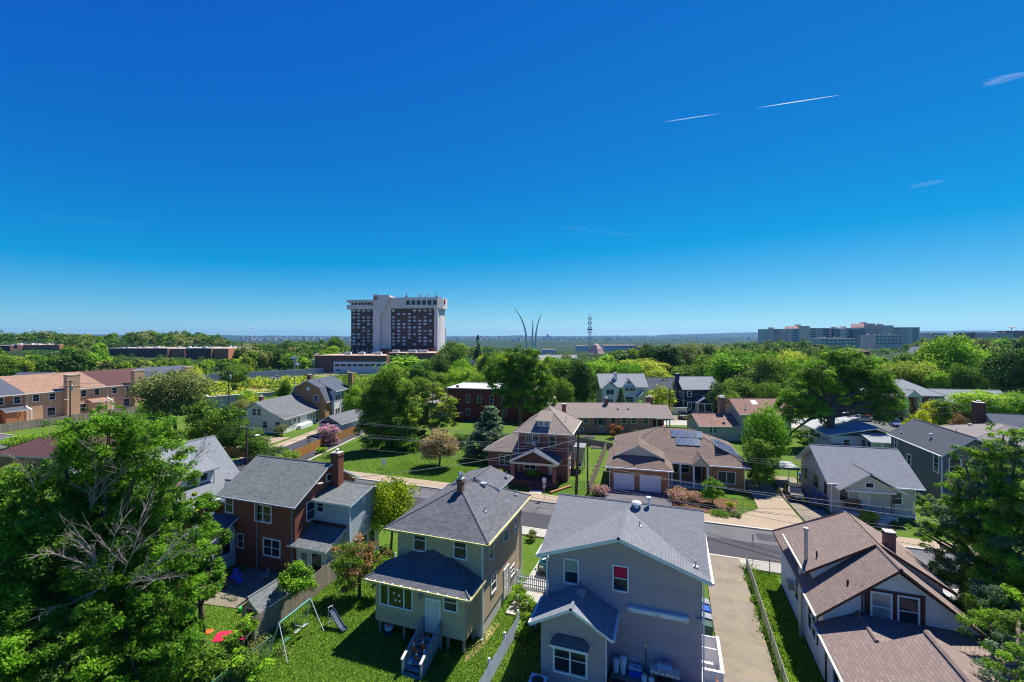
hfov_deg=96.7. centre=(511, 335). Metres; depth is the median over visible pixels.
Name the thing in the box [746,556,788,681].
chain link fence
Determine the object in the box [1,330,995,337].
hills
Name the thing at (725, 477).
window
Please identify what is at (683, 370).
tree
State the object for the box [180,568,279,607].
patio
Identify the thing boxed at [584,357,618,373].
tree
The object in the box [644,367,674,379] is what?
tree
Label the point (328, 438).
crepe myrtle
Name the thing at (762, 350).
tree
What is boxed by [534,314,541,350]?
memorial spire
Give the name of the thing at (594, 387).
tree
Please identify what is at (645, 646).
shovel
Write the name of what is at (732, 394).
tree
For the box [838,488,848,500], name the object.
window
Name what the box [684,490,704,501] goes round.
bush
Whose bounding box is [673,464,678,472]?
window
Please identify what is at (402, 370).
tree
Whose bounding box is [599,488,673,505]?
driveway
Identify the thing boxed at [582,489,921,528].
overhead wire
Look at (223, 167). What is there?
sky
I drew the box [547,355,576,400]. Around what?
tree
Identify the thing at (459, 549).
window
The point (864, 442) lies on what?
window
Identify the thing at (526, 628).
bush
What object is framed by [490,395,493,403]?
window
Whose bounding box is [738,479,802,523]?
driveway
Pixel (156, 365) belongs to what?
tree
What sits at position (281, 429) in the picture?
bush
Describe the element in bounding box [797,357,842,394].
tree
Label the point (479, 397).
window
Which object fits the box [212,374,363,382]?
highway
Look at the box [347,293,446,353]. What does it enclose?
hotel tower
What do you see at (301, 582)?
tree
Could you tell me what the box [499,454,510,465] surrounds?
window
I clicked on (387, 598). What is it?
window
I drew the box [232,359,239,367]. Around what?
tree
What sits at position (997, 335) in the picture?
apartment building
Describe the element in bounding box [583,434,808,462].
overhead wire
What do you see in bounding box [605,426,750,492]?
ranch house
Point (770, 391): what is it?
tree
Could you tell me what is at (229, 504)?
window
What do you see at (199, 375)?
tree
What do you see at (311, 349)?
woodland
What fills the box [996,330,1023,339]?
apartment building
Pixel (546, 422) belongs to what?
brick house
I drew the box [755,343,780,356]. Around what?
tree
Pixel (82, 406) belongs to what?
window
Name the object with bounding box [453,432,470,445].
bush
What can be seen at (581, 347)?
brick building
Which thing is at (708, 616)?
wheeled bin
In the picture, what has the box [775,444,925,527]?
bungalow
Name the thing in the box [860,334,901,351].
apartment building
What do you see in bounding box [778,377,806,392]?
tree
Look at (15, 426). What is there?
wooden fence
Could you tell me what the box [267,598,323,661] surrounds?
swing set
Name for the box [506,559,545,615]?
driveway
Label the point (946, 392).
house
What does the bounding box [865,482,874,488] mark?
window
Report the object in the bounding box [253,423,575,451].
overhead wire
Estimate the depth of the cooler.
26.18 m
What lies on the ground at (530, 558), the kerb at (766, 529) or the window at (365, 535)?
the kerb at (766, 529)
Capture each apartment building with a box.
[444,382,542,421]
[807,337,857,349]
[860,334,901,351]
[920,332,946,339]
[953,332,986,338]
[975,332,1012,340]
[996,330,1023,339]
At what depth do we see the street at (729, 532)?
46.80 m
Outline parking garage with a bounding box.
[315,353,390,373]
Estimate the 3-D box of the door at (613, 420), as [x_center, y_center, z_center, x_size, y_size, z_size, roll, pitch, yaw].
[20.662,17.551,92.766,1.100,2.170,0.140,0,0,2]
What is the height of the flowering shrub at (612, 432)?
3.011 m
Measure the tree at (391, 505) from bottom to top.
7.175 m
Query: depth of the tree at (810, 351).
219.47 m
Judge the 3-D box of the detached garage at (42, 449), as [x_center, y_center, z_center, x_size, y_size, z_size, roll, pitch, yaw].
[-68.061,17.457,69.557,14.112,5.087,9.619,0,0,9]
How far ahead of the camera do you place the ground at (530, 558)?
47.31 m
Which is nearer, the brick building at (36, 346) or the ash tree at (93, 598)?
the ash tree at (93, 598)
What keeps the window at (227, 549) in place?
in the brick house at (280, 512)
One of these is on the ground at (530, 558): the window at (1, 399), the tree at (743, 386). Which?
the tree at (743, 386)
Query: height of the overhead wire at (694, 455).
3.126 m
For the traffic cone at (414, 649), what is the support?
on the two storey house at (449, 572)
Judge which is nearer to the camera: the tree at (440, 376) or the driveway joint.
the driveway joint
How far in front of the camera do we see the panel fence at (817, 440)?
80.77 m
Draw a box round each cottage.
[230,394,319,433]
[772,511,1023,681]
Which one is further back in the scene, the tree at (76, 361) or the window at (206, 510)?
the tree at (76, 361)
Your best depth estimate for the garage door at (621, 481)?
58.79 m
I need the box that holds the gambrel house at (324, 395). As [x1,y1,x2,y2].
[290,372,353,421]
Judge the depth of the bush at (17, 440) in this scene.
76.84 m
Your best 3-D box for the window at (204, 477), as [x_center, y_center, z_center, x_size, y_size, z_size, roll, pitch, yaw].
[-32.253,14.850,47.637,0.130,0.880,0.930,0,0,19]
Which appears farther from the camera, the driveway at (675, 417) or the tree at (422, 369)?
the tree at (422, 369)
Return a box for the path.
[530,489,542,493]
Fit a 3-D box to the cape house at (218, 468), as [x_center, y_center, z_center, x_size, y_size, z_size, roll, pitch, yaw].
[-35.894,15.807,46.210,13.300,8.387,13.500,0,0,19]
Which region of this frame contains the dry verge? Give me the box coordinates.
[197,380,292,409]
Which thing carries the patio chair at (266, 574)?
on the patio
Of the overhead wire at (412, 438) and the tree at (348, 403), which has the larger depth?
the tree at (348, 403)
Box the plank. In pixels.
[591,446,601,448]
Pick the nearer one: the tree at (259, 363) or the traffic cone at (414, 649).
the traffic cone at (414, 649)
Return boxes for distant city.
[240,336,751,340]
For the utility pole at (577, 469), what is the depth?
56.96 m
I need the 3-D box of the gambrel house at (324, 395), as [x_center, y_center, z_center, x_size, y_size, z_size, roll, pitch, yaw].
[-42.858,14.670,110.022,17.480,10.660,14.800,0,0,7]
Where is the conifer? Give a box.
[472,335,480,359]
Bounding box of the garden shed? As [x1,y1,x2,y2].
[236,579,288,634]
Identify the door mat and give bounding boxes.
[611,678,624,681]
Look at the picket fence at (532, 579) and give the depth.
35.81 m
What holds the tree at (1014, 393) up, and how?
on the ground at (530, 558)
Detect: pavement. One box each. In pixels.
[233,429,317,463]
[349,471,1023,554]
[407,511,958,599]
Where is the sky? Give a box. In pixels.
[0,0,1023,335]
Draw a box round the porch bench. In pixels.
[844,499,860,509]
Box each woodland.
[0,330,1023,362]
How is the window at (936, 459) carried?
in the two storey house at (922, 447)
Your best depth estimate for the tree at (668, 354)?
174.22 m
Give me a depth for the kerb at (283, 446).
83.43 m
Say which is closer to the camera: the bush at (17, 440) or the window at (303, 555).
the window at (303, 555)
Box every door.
[299,549,309,566]
[425,597,440,633]
[503,563,508,599]
[611,418,615,425]
[614,473,633,489]
[640,474,660,492]
[695,466,701,479]
[859,492,870,508]
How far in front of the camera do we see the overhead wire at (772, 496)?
43.22 m
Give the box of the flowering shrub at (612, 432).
[608,423,623,436]
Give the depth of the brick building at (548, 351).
400.00 m
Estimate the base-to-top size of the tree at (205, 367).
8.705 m
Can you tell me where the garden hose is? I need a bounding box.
[221,594,237,600]
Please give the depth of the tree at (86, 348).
242.96 m
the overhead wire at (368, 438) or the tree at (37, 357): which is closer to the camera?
the overhead wire at (368, 438)
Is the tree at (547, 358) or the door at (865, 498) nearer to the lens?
the door at (865, 498)
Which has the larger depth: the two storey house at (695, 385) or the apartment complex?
the apartment complex
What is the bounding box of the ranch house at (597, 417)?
[546,395,673,432]
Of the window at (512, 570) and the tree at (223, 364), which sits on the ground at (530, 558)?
the tree at (223, 364)
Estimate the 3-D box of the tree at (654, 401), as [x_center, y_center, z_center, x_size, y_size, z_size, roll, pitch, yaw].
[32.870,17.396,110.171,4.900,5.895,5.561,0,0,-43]
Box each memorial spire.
[515,309,527,348]
[532,322,533,347]
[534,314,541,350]
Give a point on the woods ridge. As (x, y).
(699, 341)
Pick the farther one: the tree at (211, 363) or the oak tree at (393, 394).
the tree at (211, 363)
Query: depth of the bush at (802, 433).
84.33 m
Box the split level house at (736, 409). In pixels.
[684,395,790,441]
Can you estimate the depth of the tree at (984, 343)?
208.21 m
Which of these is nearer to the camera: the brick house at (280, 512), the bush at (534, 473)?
the brick house at (280, 512)
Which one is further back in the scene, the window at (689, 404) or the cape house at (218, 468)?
the window at (689, 404)
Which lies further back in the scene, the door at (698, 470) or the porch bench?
the door at (698, 470)
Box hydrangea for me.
[800,491,828,507]
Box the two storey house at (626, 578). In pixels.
[528,493,724,681]
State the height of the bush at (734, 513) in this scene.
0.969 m
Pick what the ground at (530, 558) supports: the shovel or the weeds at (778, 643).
the weeds at (778, 643)
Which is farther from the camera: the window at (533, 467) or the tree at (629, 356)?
the tree at (629, 356)
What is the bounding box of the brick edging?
[550,485,571,493]
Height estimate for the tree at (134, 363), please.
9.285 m
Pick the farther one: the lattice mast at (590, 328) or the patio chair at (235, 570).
the lattice mast at (590, 328)
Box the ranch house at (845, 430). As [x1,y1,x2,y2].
[796,416,890,447]
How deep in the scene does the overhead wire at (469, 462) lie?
48.78 m
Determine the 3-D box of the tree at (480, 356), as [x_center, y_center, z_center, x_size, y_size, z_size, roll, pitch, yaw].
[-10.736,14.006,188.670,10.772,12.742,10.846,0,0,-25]
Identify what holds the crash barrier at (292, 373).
on the ground at (530, 558)
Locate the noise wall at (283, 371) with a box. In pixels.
[206,360,473,379]
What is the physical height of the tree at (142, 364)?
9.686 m
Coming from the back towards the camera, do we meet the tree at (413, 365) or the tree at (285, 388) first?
the tree at (413, 365)
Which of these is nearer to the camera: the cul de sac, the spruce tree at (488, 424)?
the spruce tree at (488, 424)
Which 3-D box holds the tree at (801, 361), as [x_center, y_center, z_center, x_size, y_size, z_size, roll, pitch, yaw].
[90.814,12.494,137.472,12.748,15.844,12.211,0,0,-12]
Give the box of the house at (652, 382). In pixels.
[645,377,674,396]
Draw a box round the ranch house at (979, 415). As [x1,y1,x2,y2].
[966,400,1023,427]
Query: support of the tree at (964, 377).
on the ground at (530, 558)
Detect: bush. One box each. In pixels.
[0,460,31,488]
[6,434,39,447]
[141,423,165,438]
[179,612,275,681]
[217,437,240,448]
[244,444,291,459]
[273,424,289,435]
[276,449,301,458]
[315,447,328,452]
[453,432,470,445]
[511,583,536,637]
[525,469,540,476]
[525,529,537,540]
[589,483,610,496]
[665,485,687,504]
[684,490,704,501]
[699,475,726,503]
[709,509,729,518]
[725,501,735,511]
[729,509,741,517]
[796,429,817,441]
[856,509,880,522]
[888,519,900,527]
[897,408,932,424]
[948,412,969,424]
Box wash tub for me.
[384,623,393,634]
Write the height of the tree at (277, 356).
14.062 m
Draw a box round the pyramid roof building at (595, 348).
[588,343,603,353]
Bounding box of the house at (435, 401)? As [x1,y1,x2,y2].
[426,394,446,416]
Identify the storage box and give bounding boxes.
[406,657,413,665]
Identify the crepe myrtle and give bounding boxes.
[315,423,341,445]
[329,532,390,597]
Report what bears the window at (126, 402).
in the townhouse at (112, 380)
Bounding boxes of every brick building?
[0,343,23,350]
[20,343,76,349]
[109,346,198,356]
[171,346,210,357]
[185,346,234,358]
[214,346,258,359]
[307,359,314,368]
[387,351,438,364]
[542,348,555,354]
[576,345,587,350]
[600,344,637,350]
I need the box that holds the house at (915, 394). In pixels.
[860,379,944,419]
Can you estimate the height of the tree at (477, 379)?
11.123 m
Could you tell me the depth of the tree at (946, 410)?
93.39 m
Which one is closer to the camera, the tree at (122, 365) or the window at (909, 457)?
the window at (909, 457)
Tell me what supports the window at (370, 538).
in the brick house at (280, 512)
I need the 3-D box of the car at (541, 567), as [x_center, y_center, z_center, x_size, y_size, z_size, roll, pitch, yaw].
[3.699,19.000,39.608,2.260,1.720,4.850,0,0,19]
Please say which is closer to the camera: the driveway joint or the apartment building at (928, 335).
the driveway joint
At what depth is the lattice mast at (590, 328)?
599.63 m
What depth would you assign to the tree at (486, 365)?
151.56 m
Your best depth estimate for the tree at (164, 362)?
215.29 m
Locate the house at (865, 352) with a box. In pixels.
[847,348,869,355]
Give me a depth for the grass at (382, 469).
71.88 m
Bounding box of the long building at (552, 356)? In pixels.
[538,355,576,360]
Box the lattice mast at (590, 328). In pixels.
[587,317,592,350]
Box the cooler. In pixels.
[628,662,641,678]
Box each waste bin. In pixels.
[613,657,619,672]
[620,655,626,674]
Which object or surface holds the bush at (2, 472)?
on the ground at (530, 558)
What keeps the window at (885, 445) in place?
in the ranch house at (845, 430)
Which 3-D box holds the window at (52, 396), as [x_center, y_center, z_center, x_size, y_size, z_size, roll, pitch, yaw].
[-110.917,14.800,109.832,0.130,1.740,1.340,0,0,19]
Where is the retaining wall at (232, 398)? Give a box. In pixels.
[205,392,275,414]
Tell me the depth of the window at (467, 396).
107.47 m
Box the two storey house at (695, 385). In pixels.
[670,373,717,414]
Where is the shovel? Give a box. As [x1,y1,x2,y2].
[644,643,647,670]
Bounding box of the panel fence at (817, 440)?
[808,434,832,444]
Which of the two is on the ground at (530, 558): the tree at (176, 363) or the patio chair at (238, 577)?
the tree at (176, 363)
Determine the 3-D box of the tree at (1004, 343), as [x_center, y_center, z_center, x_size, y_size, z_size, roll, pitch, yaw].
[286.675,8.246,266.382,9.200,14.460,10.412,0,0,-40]
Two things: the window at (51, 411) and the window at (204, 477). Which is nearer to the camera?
the window at (204, 477)
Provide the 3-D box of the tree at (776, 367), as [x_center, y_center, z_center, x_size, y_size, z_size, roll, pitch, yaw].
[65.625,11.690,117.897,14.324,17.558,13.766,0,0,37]
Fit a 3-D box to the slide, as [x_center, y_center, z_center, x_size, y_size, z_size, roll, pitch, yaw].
[-11.934,19.388,31.087,1.623,1.223,0.416,0,0,34]
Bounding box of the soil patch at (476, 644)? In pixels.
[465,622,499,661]
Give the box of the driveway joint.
[725,668,777,679]
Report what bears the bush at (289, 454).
on the ground at (530, 558)
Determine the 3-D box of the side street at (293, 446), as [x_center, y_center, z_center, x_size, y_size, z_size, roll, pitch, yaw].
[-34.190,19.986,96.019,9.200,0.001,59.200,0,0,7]
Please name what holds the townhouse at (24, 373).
on the ground at (530, 558)
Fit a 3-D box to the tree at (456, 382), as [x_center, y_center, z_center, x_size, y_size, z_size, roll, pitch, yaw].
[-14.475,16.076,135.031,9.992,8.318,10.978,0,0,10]
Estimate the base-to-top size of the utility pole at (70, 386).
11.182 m
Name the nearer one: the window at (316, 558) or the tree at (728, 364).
the window at (316, 558)
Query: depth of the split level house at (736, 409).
87.52 m
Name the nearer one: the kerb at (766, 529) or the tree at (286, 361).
the kerb at (766, 529)
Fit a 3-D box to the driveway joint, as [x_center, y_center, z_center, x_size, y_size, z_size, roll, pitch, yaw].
[13.906,19.869,26.731,2.980,0.006,0.050,0,0,19]
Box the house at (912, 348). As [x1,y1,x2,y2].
[908,346,920,353]
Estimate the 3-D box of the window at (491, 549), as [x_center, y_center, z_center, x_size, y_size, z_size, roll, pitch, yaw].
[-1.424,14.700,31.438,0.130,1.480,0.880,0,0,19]
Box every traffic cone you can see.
[410,640,415,652]
[415,649,419,660]
[420,637,425,650]
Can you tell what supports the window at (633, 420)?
in the ranch house at (597, 417)
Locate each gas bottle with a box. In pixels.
[641,672,646,681]
[649,674,654,681]
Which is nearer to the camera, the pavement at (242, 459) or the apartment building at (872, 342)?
the pavement at (242, 459)
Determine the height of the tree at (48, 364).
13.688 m
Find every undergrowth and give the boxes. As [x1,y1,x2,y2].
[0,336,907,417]
[185,370,438,415]
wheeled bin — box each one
[702,597,709,605]
[702,604,710,612]
[702,611,712,620]
[702,619,713,635]
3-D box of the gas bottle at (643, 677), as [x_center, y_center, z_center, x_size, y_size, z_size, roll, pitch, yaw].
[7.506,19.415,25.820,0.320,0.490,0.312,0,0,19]
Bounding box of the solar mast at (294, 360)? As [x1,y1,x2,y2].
[290,356,300,386]
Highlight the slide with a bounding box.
[328,605,346,631]
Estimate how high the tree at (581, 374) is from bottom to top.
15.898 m
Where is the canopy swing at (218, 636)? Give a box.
[212,630,249,648]
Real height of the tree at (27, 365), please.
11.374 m
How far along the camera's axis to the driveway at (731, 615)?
31.03 m
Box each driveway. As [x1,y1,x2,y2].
[223,437,290,447]
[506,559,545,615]
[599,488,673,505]
[672,415,686,419]
[708,554,777,681]
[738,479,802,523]
[774,476,827,520]
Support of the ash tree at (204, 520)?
on the ground at (530, 558)
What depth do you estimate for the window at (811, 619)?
28.41 m
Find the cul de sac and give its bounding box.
[861,421,896,431]
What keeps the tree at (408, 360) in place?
on the ground at (530, 558)
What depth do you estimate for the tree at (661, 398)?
110.24 m
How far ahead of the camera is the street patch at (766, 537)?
44.93 m
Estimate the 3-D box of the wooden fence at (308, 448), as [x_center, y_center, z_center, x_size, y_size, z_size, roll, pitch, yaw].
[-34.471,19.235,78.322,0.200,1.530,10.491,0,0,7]
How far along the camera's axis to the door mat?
25.87 m
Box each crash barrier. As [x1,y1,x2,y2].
[212,364,474,380]
[213,363,476,378]
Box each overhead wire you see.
[250,434,569,465]
[253,412,565,437]
[253,421,563,448]
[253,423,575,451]
[254,430,470,441]
[255,411,577,436]
[363,439,576,476]
[578,462,966,525]
[579,467,978,518]
[579,486,930,533]
[580,436,809,467]
[582,435,816,465]
[582,482,941,549]
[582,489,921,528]
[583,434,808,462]
[929,388,1023,402]
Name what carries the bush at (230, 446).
on the ground at (530, 558)
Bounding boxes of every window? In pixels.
[0,397,3,405]
[13,396,20,403]
[32,394,39,401]
[47,407,55,415]
[49,393,55,399]
[80,390,86,396]
[80,403,86,411]
[94,388,99,395]
[112,387,117,393]
[123,398,129,405]
[186,479,194,485]
[199,472,207,482]
[204,507,213,512]
[213,538,231,556]
[225,499,233,513]
[237,533,243,548]
[245,606,253,615]
[254,503,271,523]
[263,537,280,558]
[301,552,306,564]
[306,500,314,521]
[311,552,322,572]
[316,503,323,512]
[326,473,330,482]
[360,532,367,549]
[368,528,374,544]
[380,584,412,611]
[413,535,425,551]
[443,598,457,612]
[453,542,466,560]
[466,395,469,402]
[477,395,481,402]
[489,542,493,561]
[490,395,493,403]
[491,570,496,594]
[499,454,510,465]
[503,525,508,543]
[510,562,514,578]
[514,516,517,532]
[524,464,535,469]
[526,433,532,443]
[532,435,538,445]
[549,436,555,446]
[553,648,587,679]
[564,557,578,584]
[597,418,602,424]
[612,564,628,592]
[621,418,626,423]
[625,397,632,401]
[631,418,636,423]
[643,418,647,423]
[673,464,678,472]
[681,465,689,473]
[687,402,691,407]
[718,471,735,483]
[794,575,798,604]
[807,604,816,642]
[813,474,815,485]
[824,482,826,494]
[832,667,839,681]
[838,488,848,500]
[843,439,849,445]
[862,439,866,446]
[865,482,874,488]
[870,590,892,619]
[872,443,882,446]
[883,443,890,447]
[892,492,902,504]
[894,438,897,447]
[897,595,919,624]
[907,453,911,465]
[933,454,939,473]
[949,458,961,473]
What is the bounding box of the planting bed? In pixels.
[672,497,737,515]
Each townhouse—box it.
[0,371,109,420]
[0,378,27,423]
[13,372,54,375]
[80,368,159,409]
[136,365,207,387]
[145,372,162,399]
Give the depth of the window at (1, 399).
101.63 m
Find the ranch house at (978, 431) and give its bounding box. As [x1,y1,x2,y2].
[938,422,1023,474]
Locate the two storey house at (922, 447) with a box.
[886,418,1013,511]
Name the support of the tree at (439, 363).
on the ground at (530, 558)
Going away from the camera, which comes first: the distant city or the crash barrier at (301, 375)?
the crash barrier at (301, 375)
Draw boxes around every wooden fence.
[0,394,227,432]
[224,448,251,456]
[251,553,341,643]
[293,438,325,457]
[335,426,356,439]
[576,437,612,448]
[588,441,605,493]
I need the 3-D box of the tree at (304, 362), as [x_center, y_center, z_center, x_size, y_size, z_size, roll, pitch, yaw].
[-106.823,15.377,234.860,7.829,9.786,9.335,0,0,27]
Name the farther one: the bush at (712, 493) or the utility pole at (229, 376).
the utility pole at (229, 376)
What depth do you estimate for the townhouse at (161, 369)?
140.72 m
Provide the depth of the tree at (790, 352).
148.90 m
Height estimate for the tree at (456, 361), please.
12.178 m
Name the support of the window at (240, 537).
in the brick house at (280, 512)
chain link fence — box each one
[212,635,271,681]
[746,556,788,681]
[747,556,780,573]
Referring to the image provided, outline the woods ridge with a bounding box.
[4,339,757,343]
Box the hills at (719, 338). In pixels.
[119,336,952,339]
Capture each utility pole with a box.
[60,380,80,424]
[178,492,199,591]
[228,371,230,407]
[240,426,259,464]
[575,431,579,494]
[587,440,588,494]
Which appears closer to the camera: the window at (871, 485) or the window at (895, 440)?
the window at (871, 485)
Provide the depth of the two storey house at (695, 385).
117.59 m
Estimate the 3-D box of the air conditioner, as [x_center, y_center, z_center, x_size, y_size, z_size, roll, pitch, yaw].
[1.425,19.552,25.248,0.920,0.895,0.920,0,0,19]
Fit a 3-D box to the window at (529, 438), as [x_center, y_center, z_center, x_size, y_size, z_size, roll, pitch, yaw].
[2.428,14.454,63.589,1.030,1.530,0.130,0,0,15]
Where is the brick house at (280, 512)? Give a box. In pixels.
[166,448,379,598]
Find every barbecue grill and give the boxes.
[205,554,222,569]
[650,661,679,681]
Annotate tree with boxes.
[0,354,20,375]
[0,402,222,681]
[13,357,36,372]
[14,358,38,373]
[32,354,46,360]
[34,353,60,371]
[54,350,91,372]
[58,345,77,356]
[77,345,92,353]
[86,349,115,370]
[90,341,108,355]
[91,359,117,370]
[110,361,132,368]
[111,359,133,368]
[120,363,225,429]
[126,360,137,366]
[133,360,149,367]
[134,399,165,420]
[149,363,164,366]
[153,359,167,365]
[154,490,234,656]
[165,360,189,366]
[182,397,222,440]
[186,363,217,400]
[188,362,209,374]
[203,359,214,368]
[211,404,250,433]
[215,358,229,366]
[216,363,250,388]
[216,419,251,446]
[218,361,233,371]
[228,397,249,410]
[231,345,250,359]
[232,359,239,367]
[233,425,272,458]
[236,355,255,371]
[236,390,257,404]
[239,349,258,369]
[246,395,268,403]
[256,352,265,369]
[258,351,272,369]
[268,348,287,369]
[272,559,318,599]
[273,377,293,396]
[278,353,300,369]
[297,355,313,368]
[300,352,314,360]
[318,345,341,354]
[326,334,345,351]
[342,376,369,393]
[342,384,363,411]
[351,363,424,453]
[368,473,420,549]
[378,353,427,372]
[392,367,408,378]
[401,413,422,433]
[402,360,437,392]
[405,362,425,375]
[406,381,459,438]
[408,375,435,397]
[415,425,459,466]
[429,353,450,377]
[429,371,447,391]
[436,341,469,364]
[436,352,449,364]
[439,382,457,393]
[442,365,476,384]
[446,377,468,383]
[449,356,474,373]
[453,359,476,371]
[460,405,508,457]
[465,371,489,382]
[475,354,482,373]
[476,351,496,377]
[482,344,557,426]
[482,353,499,375]
[514,387,542,413]
[535,369,557,405]
[544,356,557,367]
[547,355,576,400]
[550,375,575,401]
[559,352,571,359]
[564,353,597,401]
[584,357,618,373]
[588,366,598,390]
[599,353,614,364]
[611,360,647,378]
[616,388,625,401]
[617,351,639,364]
[619,357,671,371]
[636,341,657,361]
[637,396,658,403]
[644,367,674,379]
[645,384,678,411]
[646,342,685,374]
[669,364,699,375]
[674,339,703,366]
[687,352,719,377]
[699,340,716,364]
[703,347,757,384]
[704,379,738,410]
[716,389,743,408]
[723,376,764,397]
[727,364,771,396]
[737,347,793,392]
[739,395,793,463]
[741,436,781,488]
[749,379,785,399]
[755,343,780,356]
[757,347,770,354]
[766,349,778,357]
[774,344,914,439]
[776,348,812,369]
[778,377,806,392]
[780,353,803,380]
[794,350,816,364]
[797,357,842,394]
[807,348,816,356]
[870,351,887,364]
[880,359,947,387]
[890,352,913,363]
[904,422,1023,681]
[908,331,990,373]
[918,399,940,424]
[921,369,955,388]
[929,398,952,424]
[940,388,1023,414]
[944,362,989,388]
[965,344,1006,393]
[970,338,998,355]
[973,346,1023,394]
[991,337,1012,350]
[997,390,1023,414]
[1013,338,1023,350]
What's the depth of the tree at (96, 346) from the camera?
286.41 m
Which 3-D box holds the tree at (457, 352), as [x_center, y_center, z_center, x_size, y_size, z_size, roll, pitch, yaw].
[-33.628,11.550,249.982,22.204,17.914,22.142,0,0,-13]
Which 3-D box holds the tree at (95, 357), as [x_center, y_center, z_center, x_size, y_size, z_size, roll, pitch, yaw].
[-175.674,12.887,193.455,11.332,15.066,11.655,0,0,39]
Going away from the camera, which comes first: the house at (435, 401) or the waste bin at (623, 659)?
the waste bin at (623, 659)
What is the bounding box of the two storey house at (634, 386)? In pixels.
[596,372,648,402]
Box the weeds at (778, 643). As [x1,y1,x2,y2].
[739,563,798,681]
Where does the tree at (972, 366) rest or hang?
on the ground at (530, 558)
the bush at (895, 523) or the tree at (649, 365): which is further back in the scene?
the tree at (649, 365)
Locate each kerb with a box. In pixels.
[238,433,318,463]
[308,433,364,459]
[352,477,949,553]
[522,526,958,590]
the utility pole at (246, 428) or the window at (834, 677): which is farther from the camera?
the utility pole at (246, 428)
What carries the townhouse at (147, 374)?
on the ground at (530, 558)
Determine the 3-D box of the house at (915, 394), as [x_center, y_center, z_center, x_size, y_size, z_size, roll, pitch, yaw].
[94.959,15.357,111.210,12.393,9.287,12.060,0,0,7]
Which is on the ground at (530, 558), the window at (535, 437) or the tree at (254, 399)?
the tree at (254, 399)
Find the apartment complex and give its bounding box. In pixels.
[758,322,919,347]
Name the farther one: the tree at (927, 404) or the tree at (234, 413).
the tree at (927, 404)
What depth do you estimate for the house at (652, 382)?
144.82 m
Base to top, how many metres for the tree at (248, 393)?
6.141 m
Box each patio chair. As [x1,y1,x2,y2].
[229,568,238,582]
[235,571,243,587]
[260,567,269,582]
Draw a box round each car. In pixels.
[537,556,545,571]
[677,410,686,418]
[782,482,805,500]
[849,414,872,421]
[888,418,901,425]
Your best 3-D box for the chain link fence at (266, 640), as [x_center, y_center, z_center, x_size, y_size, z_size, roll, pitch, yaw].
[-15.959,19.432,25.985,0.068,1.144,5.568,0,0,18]
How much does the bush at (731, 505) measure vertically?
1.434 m
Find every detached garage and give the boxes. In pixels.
[0,434,115,475]
[315,409,361,434]
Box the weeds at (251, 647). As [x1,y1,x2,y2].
[176,630,291,681]
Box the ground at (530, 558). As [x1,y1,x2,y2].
[0,336,1023,681]
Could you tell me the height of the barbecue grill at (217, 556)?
1.180 m
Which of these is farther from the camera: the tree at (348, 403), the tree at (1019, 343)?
the tree at (1019, 343)
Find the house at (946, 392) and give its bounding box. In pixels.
[927,388,1002,422]
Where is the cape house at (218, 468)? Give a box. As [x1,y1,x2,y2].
[48,435,239,553]
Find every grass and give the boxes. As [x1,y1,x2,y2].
[70,583,254,681]
[188,567,514,681]
[305,437,509,481]
[380,461,803,521]
[487,620,540,681]
[754,571,822,681]
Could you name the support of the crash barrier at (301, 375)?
on the ground at (530, 558)
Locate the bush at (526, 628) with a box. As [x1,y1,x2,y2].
[511,583,536,637]
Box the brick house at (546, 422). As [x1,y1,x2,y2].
[482,403,586,491]
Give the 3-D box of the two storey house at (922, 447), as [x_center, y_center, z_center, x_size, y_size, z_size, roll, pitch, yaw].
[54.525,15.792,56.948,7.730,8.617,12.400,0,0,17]
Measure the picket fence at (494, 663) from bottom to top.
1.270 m
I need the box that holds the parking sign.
[542,478,545,487]
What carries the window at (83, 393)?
in the townhouse at (46, 396)
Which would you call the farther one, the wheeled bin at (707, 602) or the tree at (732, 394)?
the tree at (732, 394)
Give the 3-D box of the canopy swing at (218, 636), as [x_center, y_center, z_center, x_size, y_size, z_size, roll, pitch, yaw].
[-17.532,19.314,28.439,1.800,1.388,1.045,0,0,-6]
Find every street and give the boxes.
[0,434,972,568]
[236,423,374,470]
[664,418,807,427]
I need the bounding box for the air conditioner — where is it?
[528,672,547,681]
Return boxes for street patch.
[405,497,958,589]
[756,533,776,541]
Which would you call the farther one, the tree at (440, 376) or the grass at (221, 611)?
the tree at (440, 376)
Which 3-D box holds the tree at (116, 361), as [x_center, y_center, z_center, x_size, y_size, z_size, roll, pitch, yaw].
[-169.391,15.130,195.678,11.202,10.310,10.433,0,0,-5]
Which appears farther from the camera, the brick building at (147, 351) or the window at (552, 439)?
the brick building at (147, 351)
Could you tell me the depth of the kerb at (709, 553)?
40.74 m
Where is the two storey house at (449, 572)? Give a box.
[363,465,531,679]
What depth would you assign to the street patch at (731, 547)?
43.02 m
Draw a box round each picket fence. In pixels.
[479,609,518,681]
[516,569,545,589]
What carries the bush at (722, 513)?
on the ground at (530, 558)
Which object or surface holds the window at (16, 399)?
in the townhouse at (12, 408)

